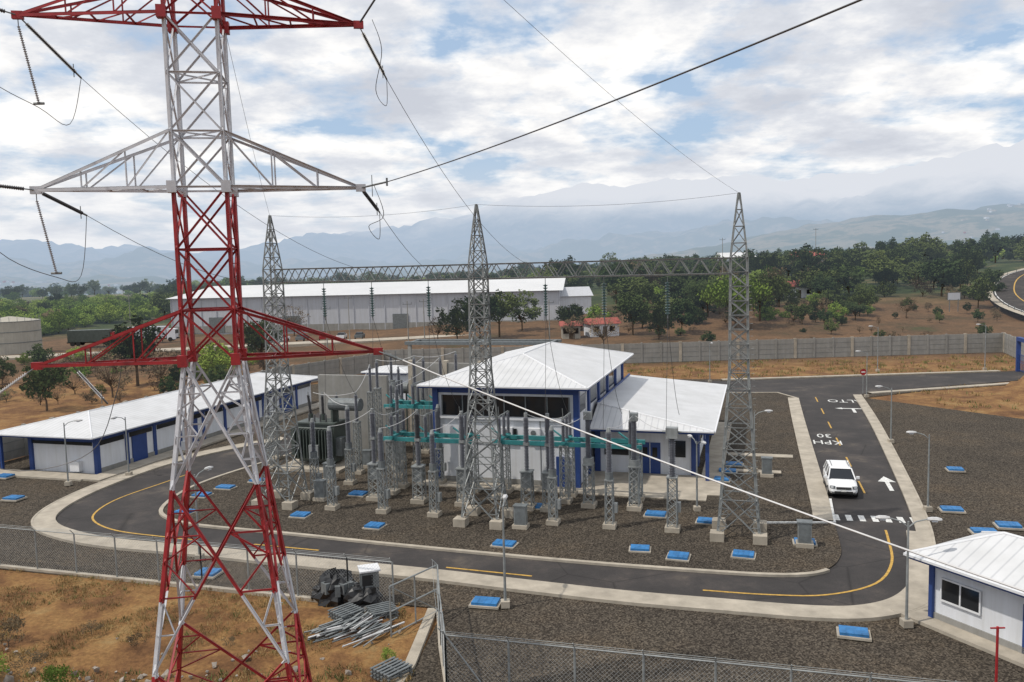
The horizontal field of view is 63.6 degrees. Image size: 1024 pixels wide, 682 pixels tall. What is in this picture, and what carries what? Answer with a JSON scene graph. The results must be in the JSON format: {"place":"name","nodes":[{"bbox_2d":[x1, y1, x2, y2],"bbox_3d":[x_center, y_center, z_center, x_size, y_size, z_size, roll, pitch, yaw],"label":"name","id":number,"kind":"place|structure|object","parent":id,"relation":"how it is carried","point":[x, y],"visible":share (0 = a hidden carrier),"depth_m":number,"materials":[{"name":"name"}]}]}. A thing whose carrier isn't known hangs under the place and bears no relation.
{"place":"outdoors","nodes":[
{"label":"outdoors","id":0,"kind":"place"},
{"bbox_2d":[0,335,461,359],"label":"access road","id":1,"kind":"structure","parent":0,"point":[290,344],"depth_m":173.22,"materials":[{"name":"grey asphalt"}]},
{"bbox_2d":[361,365,408,399],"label":"equipment kiosk","id":2,"kind":"object","parent":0,"point":[385,370],"visible":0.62,"depth_m":97.04,"materials":[{"name":"blue paint"}]},
{"bbox_2d":[0,402,792,500],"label":"paved walkway","id":3,"kind":"structure","parent":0,"point":[654,486],"depth_m":59.99,"materials":[{"name":"concrete"}]},
{"bbox_2d":[163,393,840,572],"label":"gravel island","id":4,"kind":"structure","parent":0,"point":[578,532],"depth_m":50.51,"materials":[{"name":"grey gravel"}]},
{"bbox_2d":[309,418,321,490],"bbox_3d":[-13.592,7.983,56.844,0.835,5.400,0.740,0,5,17],"label":"surge arrester","id":5,"kind":"object","parent":4,"relation":"on","point":[313,455],"visible":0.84,"depth_m":56.70,"materials":[{"name":"metal"}]},
{"bbox_2d":[276,392,362,473],"bbox_3d":[-14.672,6.995,65.454,6.300,5.850,5.000,0,5,17],"label":"power transformer","id":6,"kind":"object","parent":4,"relation":"on","point":[339,439],"visible":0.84,"depth_m":64.42,"materials":[{"name":"metal"}]},
{"bbox_2d":[324,426,339,510],"bbox_3d":[-11.640,8.215,53.244,0.835,5.500,0.740,0,5,17],"label":"voltage transformer","id":7,"kind":"object","parent":4,"relation":"on","point":[331,506],"visible":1,"depth_m":53.13,"materials":[{"name":"metal"}]},
{"bbox_2d":[343,405,356,484],"bbox_3d":[-11.689,7.503,59.373,0.835,5.800,0.740,0,5,17],"label":"surge arrester","id":8,"kind":"object","parent":4,"relation":"on","point":[352,468],"visible":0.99,"depth_m":59.28,"materials":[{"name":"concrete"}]},
{"bbox_2d":[318,374,390,452],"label":"fire wall","id":9,"kind":"structure","parent":4,"relation":"on","point":[331,384],"depth_m":69.66,"materials":[{"name":"grey concrete"}]},
{"bbox_2d":[352,392,365,474],"bbox_3d":[-11.682,6.978,62.359,0.740,6.300,0.740,0,5,17],"label":"busbar support","id":10,"kind":"object","parent":4,"relation":"on","point":[362,470],"visible":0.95,"depth_m":62.27,"materials":[{"name":"metal"}]},
{"bbox_2d":[366,408,383,501],"bbox_3d":[-9.230,7.599,55.189,0.960,6.250,0.960,0,5,17],"label":"circuit breaker","id":11,"kind":"object","parent":4,"relation":"on","point":[372,470],"visible":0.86,"depth_m":55.04,"materials":[{"name":"metal"}]},
{"bbox_2d":[373,360,385,463],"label":"busbar support","id":12,"kind":"object","parent":4,"relation":"on","point":[376,393],"visible":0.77,"depth_m":65.06,"materials":[{"name":"metal"}]},
{"bbox_2d":[375,428,390,513],"bbox_3d":[-8.191,8.223,52.215,0.835,5.500,0.740,0,5,17],"label":"voltage transformer","id":13,"kind":"object","parent":4,"relation":"on","point":[382,509],"visible":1,"depth_m":52.10,"materials":[{"name":"metal"}]},
{"bbox_2d":[384,376,433,470],"bbox_3d":[-7.261,6.200,63.583,5.230,7.405,2.440,0,5,17],"label":"disconnect switch","id":14,"kind":"object","parent":4,"relation":"on","point":[423,403],"visible":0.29,"depth_m":63.25,"materials":[{"name":"teal paint"}]},
{"bbox_2d":[410,409,428,504],"bbox_3d":[-6.163,7.606,54.275,0.960,6.250,0.960,0,5,17],"label":"circuit breaker","id":15,"kind":"object","parent":4,"relation":"on","point":[418,470],"visible":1,"depth_m":54.14,"materials":[{"name":"metal"}]},
{"bbox_2d":[383,405,481,498],"bbox_3d":[-5.591,7.352,56.595,6.630,6.305,2.440,0,5,17],"label":"disconnect switch","id":16,"kind":"object","parent":4,"relation":"on","point":[397,436],"visible":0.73,"depth_m":56.59,"materials":[{"name":"teal paint"}]},
{"bbox_2d":[427,430,441,517],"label":"voltage transformer","id":17,"kind":"object","parent":4,"relation":"on","point":[432,512],"visible":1,"depth_m":51.10,"materials":[{"name":"metal"}]},
{"bbox_2d":[433,404,446,483],"bbox_3d":[-5.158,7.385,58.880,0.835,5.800,0.740,0,5,17],"label":"surge arrester","id":18,"kind":"object","parent":4,"relation":"on","point":[441,480],"visible":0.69,"depth_m":58.78,"materials":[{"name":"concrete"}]},
{"bbox_2d":[408,360,483,444],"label":"fire wall","id":19,"kind":"structure","parent":4,"relation":"on","point":[447,366],"depth_m":71.35,"materials":[{"name":"grey concrete"}]},
{"bbox_2d":[454,411,472,506],"bbox_3d":[-3.193,7.613,53.389,0.960,6.250,0.960,0,5,17],"label":"circuit breaker","id":20,"kind":"object","parent":4,"relation":"on","point":[459,480],"visible":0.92,"depth_m":53.25,"materials":[{"name":"metal"}]},
{"bbox_2d":[405,339,561,362],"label":"gantry","id":21,"kind":"object","parent":4,"relation":"on","point":[466,342],"visible":0.4,"depth_m":90.35,"materials":[{"name":"grey metal"}]},
{"bbox_2d":[251,192,766,544],"bbox_3d":[-1.582,1.475,49.663,32.421,19.172,3.858,0,5,17],"label":"substation gantry","id":22,"kind":"object","parent":4,"relation":"on","point":[717,534],"visible":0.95,"depth_m":48.98,"materials":[{"name":"metal"}]},
{"bbox_2d":[512,503,529,529],"bbox_3d":[0.509,10.359,48.678,0.900,1.460,0.700,0,5,17],"label":"control cabinet","id":23,"kind":"object","parent":4,"relation":"on","point":[520,517],"visible":1,"depth_m":48.42,"materials":[{"name":"metal"}]},
{"bbox_2d":[519,413,536,510],"bbox_3d":[0.928,7.623,52.160,0.960,6.250,0.960,0,5,17],"label":"circuit breaker","id":24,"kind":"object","parent":4,"relation":"on","point":[526,477],"visible":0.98,"depth_m":52.02,"materials":[{"name":"metal"}]},
{"bbox_2d":[438,365,620,483],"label":"walls","id":25,"kind":"structure","parent":4,"relation":"on","point":[451,451],"depth_m":58.34,"materials":[{"name":"white paint"}]},
{"bbox_2d":[416,342,633,390],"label":"roof","id":26,"kind":"structure","parent":25,"relation":"on","point":[580,368],"depth_m":60.30,"materials":[{"name":"white metal"}]},
{"bbox_2d":[441,371,613,439],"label":"windows","id":27,"kind":"structure","parent":25,"relation":"attached to","point":[554,407],"depth_m":57.82,"materials":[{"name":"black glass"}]},
{"bbox_2d":[432,363,623,487],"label":"trim","id":28,"kind":"structure","parent":25,"relation":"attached to","point":[576,404],"depth_m":57.77,"materials":[{"name":"blue paint"}]},
{"bbox_2d":[501,391,587,486],"bbox_3d":[2.145,6.848,57.269,6.130,6.800,0.536,0,5,13],"label":"door","id":29,"kind":"structure","parent":25,"relation":"attached to","point":[534,431],"depth_m":57.08,"materials":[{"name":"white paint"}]},
{"bbox_2d":[540,413,556,512],"bbox_3d":[2.269,7.626,51.760,0.960,6.250,0.960,0,5,17],"label":"circuit breaker","id":30,"kind":"object","parent":4,"relation":"on","point":[544,506],"visible":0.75,"depth_m":51.62,"materials":[{"name":"metal"}]},
{"bbox_2d":[546,426,560,525],"bbox_3d":[2.440,7.999,49.020,0.835,6.000,0.740,0,5,17],"label":"voltage transformer","id":31,"kind":"object","parent":4,"relation":"on","point":[551,520],"visible":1,"depth_m":48.90,"materials":[{"name":"metal"}]},
{"bbox_2d":[491,408,644,504],"bbox_3d":[3.502,7.345,54.194,10.230,6.305,2.440,0,5,17],"label":"disconnect switch","id":32,"kind":"object","parent":4,"relation":"on","point":[568,440],"visible":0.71,"depth_m":53.96,"materials":[{"name":"teal paint"}]},
{"bbox_2d":[581,411,597,508],"bbox_3d":[4.844,7.533,52.345,0.900,6.200,1.000,0,5,17],"label":"current transformer","id":33,"kind":"object","parent":4,"relation":"on","point":[588,460],"visible":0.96,"depth_m":52.17,"materials":[{"name":"metal"}]},
{"bbox_2d":[602,428,617,529],"bbox_3d":[5.699,8.007,48.049,0.835,6.000,0.740,0,5,17],"label":"voltage transformer","id":34,"kind":"object","parent":4,"relation":"on","point":[608,524],"visible":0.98,"depth_m":47.94,"materials":[{"name":"metal"}]},
{"bbox_2d":[626,412,642,511],"bbox_3d":[7.623,7.540,51.516,0.900,6.200,1.000,0,5,17],"label":"current transformer","id":35,"kind":"object","parent":4,"relation":"on","point":[634,462],"visible":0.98,"depth_m":51.33,"materials":[{"name":"metal"}]},
{"bbox_2d":[590,373,726,480],"bbox_3d":[12.948,6.362,68.837,8.900,5.117,22.500,0,5,17],"label":"office annex","id":36,"kind":"object","parent":4,"relation":"on","point":[699,409],"visible":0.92,"depth_m":61.08,"materials":[{"name":"blue paint"}]},
{"bbox_2d":[640,442,660,473],"bbox_3d":[10.072,8.535,60.261,1.500,2.300,0.150,0,5,17],"label":"door","id":37,"kind":"structure","parent":36,"relation":"in","point":[652,449],"depth_m":60.20,"materials":[{"name":"blue paint"}]},
{"bbox_2d":[662,426,681,532],"bbox_3d":[9.159,7.946,47.219,1.100,6.100,0.840,0,5,17],"label":"current transformer","id":38,"kind":"object","parent":4,"relation":"on","point":[671,432],"visible":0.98,"depth_m":47.05,"materials":[{"name":"metal"}]},
{"bbox_2d":[795,519,813,548],"bbox_3d":[15.707,10.375,44.353,0.900,1.460,0.700,0,5,17],"label":"control cabinet","id":39,"kind":"object","parent":4,"relation":"on","point":[804,534],"visible":1,"depth_m":44.09,"materials":[{"name":"metal"}]},
{"bbox_2d":[0,139,1023,681],"bbox_3d":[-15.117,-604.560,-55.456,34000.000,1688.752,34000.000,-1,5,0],"label":"ground","id":40,"kind":"structure","parent":0,"point":[902,203],"depth_m":3206.82,"materials":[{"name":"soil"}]},
{"bbox_2d":[0,612,25,647],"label":"shrub","id":41,"kind":"object","parent":40,"relation":"on","point":[17,620],"visible":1,"depth_m":34.89,"materials":[{"name":"brown plant"}]},
{"bbox_2d":[0,315,42,354],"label":"storage tank","id":42,"kind":"object","parent":40,"relation":"on","point":[19,335],"visible":0.97,"depth_m":168.73,"materials":[{"name":"beige paint"}]},
{"bbox_2d":[19,363,71,410],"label":"tree","id":43,"kind":"object","parent":40,"relation":"on","point":[42,381],"visible":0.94,"depth_m":94.91,"materials":[{"name":"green plant"}]},
{"bbox_2d":[39,664,80,681],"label":"shrub","id":44,"kind":"object","parent":40,"relation":"on","point":[50,671],"visible":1,"depth_m":30.62,"materials":[{"name":"green plant"}]},
{"bbox_2d":[0,291,185,334],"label":"scrub","id":45,"kind":"object","parent":40,"relation":"on","point":[55,313],"visible":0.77,"depth_m":279.03,"materials":[{"name":"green plant"}]},
{"bbox_2d":[67,329,120,345],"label":"truck","id":46,"kind":"object","parent":40,"relation":"on","point":[78,337],"visible":0.62,"depth_m":183.21,"materials":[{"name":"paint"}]},
{"bbox_2d":[86,352,136,397],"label":"tree","id":47,"kind":"object","parent":40,"relation":"on","point":[108,381],"visible":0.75,"depth_m":104.69,"materials":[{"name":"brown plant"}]},
{"bbox_2d":[102,314,164,385],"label":"tree","id":48,"kind":"object","parent":40,"relation":"on","point":[149,336],"visible":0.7,"depth_m":114.40,"materials":[{"name":"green plant"}]},
{"bbox_2d":[0,343,278,404],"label":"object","id":49,"kind":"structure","parent":40,"relation":"on","point":[40,354],"depth_m":121.29,"materials":[{"name":"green plant"}]},
{"bbox_2d":[11,0,382,681],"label":"transmission tower","id":50,"kind":"structure","parent":40,"relation":"on","point":[217,14],"depth_m":24.61,"materials":[{"name":"red metal"}]},
{"bbox_2d":[0,0,669,403],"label":"insulator strings","id":51,"kind":"object","parent":50,"relation":"attached to","point":[324,298],"visible":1,"depth_m":25.30,"materials":[{"name":"metal"}]},
{"bbox_2d":[0,0,1023,591],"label":"overhead conductors","id":52,"kind":"object","parent":51,"relation":"hanging from","point":[546,320],"visible":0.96,"depth_m":21.47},
{"bbox_2d":[1,630,400,681],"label":"rubble stones","id":53,"kind":"object","parent":40,"relation":"on","point":[9,678],"visible":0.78,"depth_m":31.89,"materials":[{"name":"stone"}]},
{"bbox_2d":[195,340,234,374],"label":"tree","id":54,"kind":"object","parent":40,"relation":"on","point":[222,357],"visible":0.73,"depth_m":119.44,"materials":[{"name":"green plant"}]},
{"bbox_2d":[244,313,285,369],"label":"tree","id":55,"kind":"object","parent":40,"relation":"on","point":[257,341],"visible":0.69,"depth_m":129.55,"materials":[{"name":"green plant"}]},
{"bbox_2d":[327,602,363,620],"bbox_3d":[-7.398,12.169,36.848,1.100,0.420,1.200,4,7,43],"label":"pallet stack","id":56,"kind":"object","parent":40,"relation":"on","point":[350,610],"visible":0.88,"depth_m":36.74,"materials":[{"name":"metal"}]},
{"bbox_2d":[311,567,383,609],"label":"tarpaulin covered materials","id":57,"kind":"object","parent":40,"relation":"on","point":[334,588],"visible":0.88,"depth_m":38.15,"materials":[{"name":"plastic"}]},
{"bbox_2d":[304,609,404,647],"bbox_3d":[-6.538,12.297,35.261,4.035,0.410,3.185,-6,7,-43],"label":"steel angle pile","id":58,"kind":"object","parent":40,"relation":"on","point":[363,621],"visible":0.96,"depth_m":35.20,"materials":[{"name":"silver metal"}]},
{"bbox_2d":[167,278,566,333],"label":"warehouse","id":59,"kind":"structure","parent":40,"relation":"on","point":[390,299],"depth_m":210.77,"materials":[{"name":"white metal"}]},
{"bbox_2d":[153,266,587,314],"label":"trees behind warehouse","id":60,"kind":"object","parent":40,"relation":"on","point":[167,289],"visible":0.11,"depth_m":475.06,"materials":[{"name":"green plant"}]},
{"bbox_2d":[365,601,398,618],"bbox_3d":[-5.799,12.120,36.947,1.200,0.420,1.100,-4,6,-27],"label":"pallet stack","id":61,"kind":"object","parent":40,"relation":"on","point":[382,608],"visible":0.82,"depth_m":36.78,"materials":[{"name":"metal"}]},
{"bbox_2d":[370,656,412,681],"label":"pallet stack","id":62,"kind":"object","parent":40,"relation":"on","point":[396,667],"visible":0.99,"depth_m":31.36,"materials":[{"name":"metal"}]},
{"bbox_2d":[389,564,437,636],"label":"open gate","id":63,"kind":"structure","parent":40,"relation":"on","point":[414,601],"depth_m":35.76,"materials":[{"name":"metal"}]},
{"bbox_2d":[394,608,435,681],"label":"concrete edging","id":64,"kind":"object","parent":40,"relation":"on","point":[416,649],"visible":0.73,"depth_m":34.19,"materials":[{"name":"beige concrete"}]},
{"bbox_2d":[434,298,475,338],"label":"tree","id":65,"kind":"object","parent":40,"relation":"on","point":[456,313],"visible":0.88,"depth_m":164.16,"materials":[{"name":"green plant"}]},
{"bbox_2d":[0,245,945,299],"bbox_3d":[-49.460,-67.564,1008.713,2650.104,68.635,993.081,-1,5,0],"label":"distant woodland","id":66,"kind":"object","parent":40,"relation":"on","point":[93,287],"visible":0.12,"depth_m":656.42,"materials":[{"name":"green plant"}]},
{"bbox_2d":[461,293,503,338],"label":"tree","id":67,"kind":"object","parent":40,"relation":"on","point":[492,306],"visible":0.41,"depth_m":168.77,"materials":[{"name":"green plant"}]},
{"bbox_2d":[485,289,518,336],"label":"tree","id":68,"kind":"object","parent":40,"relation":"on","point":[504,307],"visible":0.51,"depth_m":173.88,"materials":[{"name":"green plant"}]},
{"bbox_2d":[0,371,1023,681],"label":"gravel yard","id":69,"kind":"structure","parent":40,"relation":"on","point":[986,455],"depth_m":36.04,"materials":[{"name":"grey gravel"}]},
{"bbox_2d":[33,383,310,473],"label":"walls","id":70,"kind":"structure","parent":69,"relation":"on","point":[53,455],"depth_m":66.42,"materials":[{"name":"white paint"}]},
{"bbox_2d":[0,381,311,473],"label":"trim","id":71,"kind":"structure","parent":70,"relation":"attached to","point":[98,469],"depth_m":67.89,"materials":[{"name":"blue paint"}]},
{"bbox_2d":[0,372,317,440],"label":"roof","id":72,"kind":"structure","parent":70,"relation":"on","point":[137,413],"depth_m":69.93,"materials":[{"name":"white metal"}]},
{"bbox_2d":[32,383,309,471],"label":"windows","id":73,"kind":"structure","parent":70,"relation":"attached to","point":[76,466],"depth_m":67.29,"materials":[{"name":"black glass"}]},
{"bbox_2d":[131,393,292,461],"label":"doors","id":74,"kind":"structure","parent":70,"relation":"attached to","point":[139,447],"depth_m":69.43,"materials":[{"name":"blue paint"}]},
{"bbox_2d":[0,524,348,602],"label":"chain link fence","id":75,"kind":"object","parent":69,"relation":"on","point":[123,578],"visible":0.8,"depth_m":41.71,"materials":[{"name":"metal"}]},
{"bbox_2d":[2,354,383,460],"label":"perimeter wall","id":76,"kind":"structure","parent":69,"relation":"on","point":[15,447],"depth_m":115.61,"materials":[{"name":"grey concrete"}]},
{"bbox_2d":[357,563,380,590],"bbox_3d":[-6.618,11.353,38.382,0.950,1.715,0.950,-3,5,-17],"label":"site cabinet","id":77,"kind":"object","parent":69,"relation":"on","point":[367,577],"visible":0.73,"depth_m":37.99,"materials":[{"name":"metal"}]},
{"bbox_2d":[468,596,500,609],"bbox_3d":[-1.201,11.961,37.847,1.396,0.232,0.944,0,5,13],"label":"blue cable duct cover","id":78,"kind":"object","parent":69,"relation":"on","point":[485,602],"visible":0.97,"depth_m":37.56,"materials":[{"name":"paint"}]},
{"bbox_2d":[501,494,509,608],"bbox_3d":[-0.340,9.593,37.873,0.441,4.900,1.480,-1,5,0],"label":"street lamp","id":79,"kind":"object","parent":69,"relation":"on","point":[505,602],"visible":1,"depth_m":37.35,"materials":[{"name":"metal"}]},
{"bbox_2d":[431,559,956,681],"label":"chain link fence","id":80,"kind":"object","parent":69,"relation":"on","point":[442,645],"visible":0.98,"depth_m":28.71,"materials":[{"name":"metal"}]},
{"bbox_2d":[836,625,871,641],"bbox_3d":[14.003,11.947,33.864,1.302,0.232,0.915,0,6,19],"label":"blue cable duct cover","id":81,"kind":"object","parent":69,"relation":"on","point":[853,633],"visible":1,"depth_m":33.63,"materials":[{"name":"paint"}]},
{"bbox_2d":[875,515,941,627],"bbox_3d":[16.445,9.596,34.357,2.561,4.700,0.443,-1,5,7],"label":"street lamp","id":82,"kind":"object","parent":69,"relation":"on","point":[906,621],"visible":1,"depth_m":34.33,"materials":[{"name":"metal"}]},
{"bbox_2d":[891,566,1023,667],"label":"trim","id":83,"kind":"structure","parent":69,"relation":"on","point":[926,615],"depth_m":33.81,"materials":[{"name":"grey concrete"}]},
{"bbox_2d":[934,568,1023,645],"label":"walls","id":84,"kind":"structure","parent":69,"relation":"on","point":[1000,608],"depth_m":32.88,"materials":[{"name":"white paint"}]},
{"bbox_2d":[940,577,981,615],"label":"windows","id":85,"kind":"structure","parent":84,"relation":"attached to","point":[961,596],"depth_m":33.89,"materials":[{"name":"black glass"}]},
{"bbox_2d":[903,531,1023,597],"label":"roof","id":86,"kind":"structure","parent":84,"relation":"on","point":[997,555],"depth_m":33.39,"materials":[{"name":"white metal"}]},
{"bbox_2d":[504,289,542,330],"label":"tree","id":87,"kind":"object","parent":40,"relation":"on","point":[530,313],"visible":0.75,"depth_m":185.15,"materials":[{"name":"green plant"}]},
{"bbox_2d":[560,296,590,313],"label":"walls","id":88,"kind":"structure","parent":40,"relation":"on","point":[584,302],"depth_m":210.25,"materials":[{"name":"white paint"}]},
{"bbox_2d":[609,292,649,334],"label":"tree","id":89,"kind":"object","parent":40,"relation":"on","point":[633,305],"visible":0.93,"depth_m":167.05,"materials":[{"name":"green plant"}]},
{"bbox_2d":[639,300,675,339],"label":"tree","id":90,"kind":"object","parent":40,"relation":"on","point":[658,316],"visible":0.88,"depth_m":159.40,"materials":[{"name":"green plant"}]},
{"bbox_2d":[663,297,699,328],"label":"tree","id":91,"kind":"object","parent":40,"relation":"on","point":[688,317],"visible":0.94,"depth_m":167.65,"materials":[{"name":"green plant"}]},
{"bbox_2d":[383,332,1002,365],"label":"perimeter wall","id":92,"kind":"structure","parent":40,"relation":"on","point":[832,347],"depth_m":128.39,"materials":[{"name":"grey concrete"}]},
{"bbox_2d":[681,275,728,316],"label":"tree","id":93,"kind":"object","parent":40,"relation":"on","point":[694,286],"visible":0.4,"depth_m":188.30,"materials":[{"name":"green plant"}]},
{"bbox_2d":[554,272,881,329],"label":"forest right edge","id":94,"kind":"object","parent":40,"relation":"on","point":[864,298],"visible":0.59,"depth_m":193.09,"materials":[{"name":"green plant"}]},
{"bbox_2d":[696,275,772,327],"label":"tree","id":95,"kind":"object","parent":40,"relation":"on","point":[721,288],"visible":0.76,"depth_m":170.56,"materials":[{"name":"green plant"}]},
{"bbox_2d":[733,272,792,320],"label":"tree","id":96,"kind":"object","parent":40,"relation":"on","point":[779,287],"visible":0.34,"depth_m":179.58,"materials":[{"name":"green plant"}]},
{"bbox_2d":[530,229,1023,303],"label":"forest","id":97,"kind":"object","parent":40,"relation":"on","point":[938,262],"visible":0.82,"depth_m":269.25,"materials":[{"name":"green plant"}]},
{"bbox_2d":[961,276,996,307],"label":"tree","id":98,"kind":"object","parent":40,"relation":"on","point":[980,294],"visible":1,"depth_m":198.77,"materials":[{"name":"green plant"}]},
{"bbox_2d":[0,0,1023,252],"label":"sky","id":99,"kind":"structure","parent":0,"point":[864,86],"materials":[{"name":"white"}]},
{"bbox_2d":[33,370,1008,616],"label":"sidewalk","id":100,"kind":"structure","parent":0,"point":[919,537],"depth_m":42.83,"materials":[{"name":"concrete"}]},
{"bbox_2d":[56,371,1023,605],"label":"asphalt road","id":101,"kind":"structure","parent":0,"point":[862,561],"depth_m":49.10,"materials":[{"name":"grey asphalt"}]},
{"bbox_2d":[31,394,935,621],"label":"kerb","id":102,"kind":"structure","parent":101,"relation":"on","point":[761,614],"depth_m":39.16,"materials":[{"name":"concrete"}]},
{"bbox_2d":[159,392,832,576],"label":"kerb","id":103,"kind":"structure","parent":101,"relation":"on","point":[819,500],"depth_m":49.44,"materials":[{"name":"concrete"}]},
{"bbox_2d":[92,397,912,595],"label":"road markings","id":104,"kind":"object","parent":101,"relation":"on","point":[889,486],"visible":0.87,"depth_m":48.39,"materials":[{"name":"yellow paint"}]},
{"bbox_2d":[823,460,859,496],"bbox_3d":[21.827,9.091,54.983,2.200,1.732,4.455,0,5,15],"label":"parked suv","id":105,"kind":"object","parent":101,"relation":"on","point":[839,477],"visible":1,"depth_m":54.01,"materials":[{"name":"white paint"}]},
{"bbox_2d":[602,297,1002,340],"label":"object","id":106,"kind":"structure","parent":0,"point":[937,311],"depth_m":174.67,"materials":[{"name":"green plant"}]},
{"bbox_2d":[988,268,1023,316],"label":"highway","id":107,"kind":"structure","parent":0,"point":[1011,297],"depth_m":215.48,"materials":[{"name":"grey asphalt"}]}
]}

